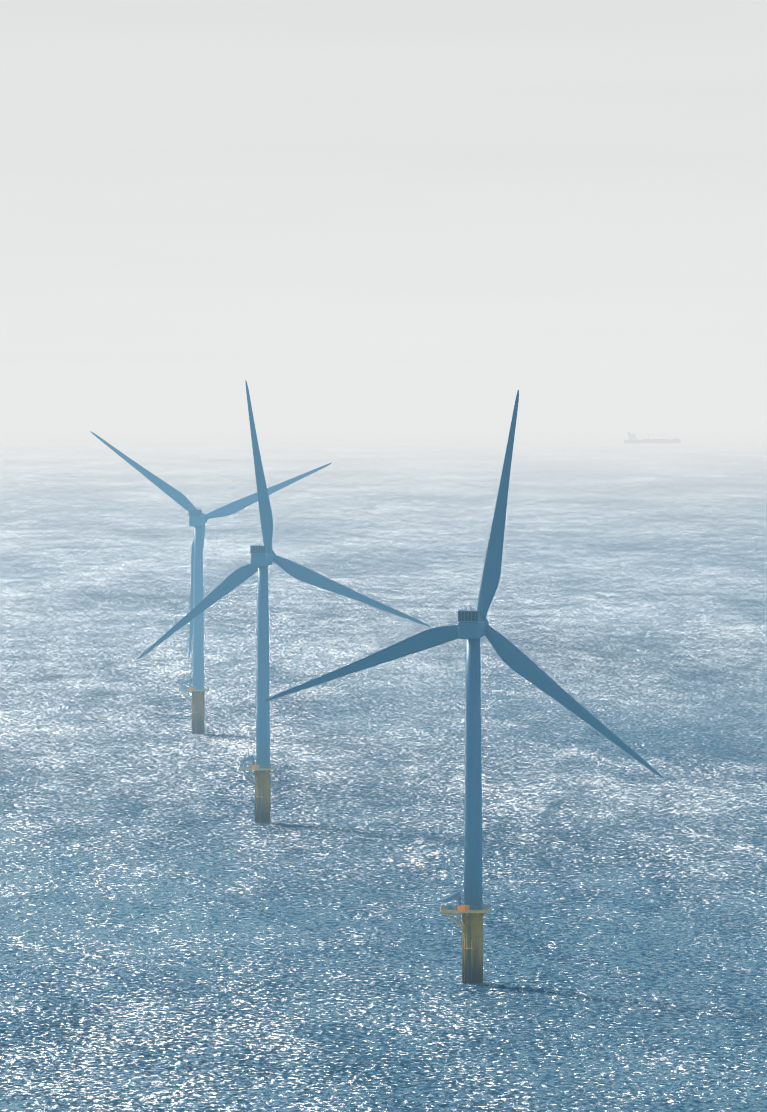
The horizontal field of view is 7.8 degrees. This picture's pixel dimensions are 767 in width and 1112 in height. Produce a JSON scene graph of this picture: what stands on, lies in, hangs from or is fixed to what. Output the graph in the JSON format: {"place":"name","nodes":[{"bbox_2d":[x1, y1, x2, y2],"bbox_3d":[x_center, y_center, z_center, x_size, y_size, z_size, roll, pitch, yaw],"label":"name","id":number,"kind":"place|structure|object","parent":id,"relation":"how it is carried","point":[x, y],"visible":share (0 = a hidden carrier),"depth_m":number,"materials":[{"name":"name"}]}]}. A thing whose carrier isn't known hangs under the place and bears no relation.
{"place":"outdoors","nodes":[
{"label":"outdoors","id":0,"kind":"place"},
{"bbox_2d":[0,365,766,1111],"bbox_3d":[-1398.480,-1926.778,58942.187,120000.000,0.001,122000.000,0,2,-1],"label":"sea","id":1,"kind":"structure","parent":0,"point":[182,929],"depth_m":2039.86,"materials":[{"name":"blue liquid"}]},
{"bbox_2d":[90,431,330,733],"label":"wind turbine","id":2,"kind":"object","parent":1,"relation":"on","point":[198,518],"visible":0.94,"depth_m":2113.45,"materials":[{"name":"paint"}]},
{"bbox_2d":[137,380,430,822],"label":"wind turbine","id":3,"kind":"object","parent":1,"relation":"on","point":[264,557],"visible":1,"depth_m":1709.13,"materials":[{"name":"paint"}]},
{"bbox_2d":[266,389,663,983],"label":"wind turbine","id":4,"kind":"object","parent":1,"relation":"on","point":[472,628],"visible":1,"depth_m":1270.99,"materials":[{"name":"paint"}]},
{"bbox_2d":[624,432,680,442],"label":"cargo ship","id":5,"kind":"object","parent":1,"relation":"on","point":[631,438],"visible":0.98,"depth_m":9295.52},
{"bbox_2d":[0,0,766,364],"label":"sky","id":6,"kind":"structure","parent":0,"point":[183,182],"materials":[{"name":"white"}]}
]}

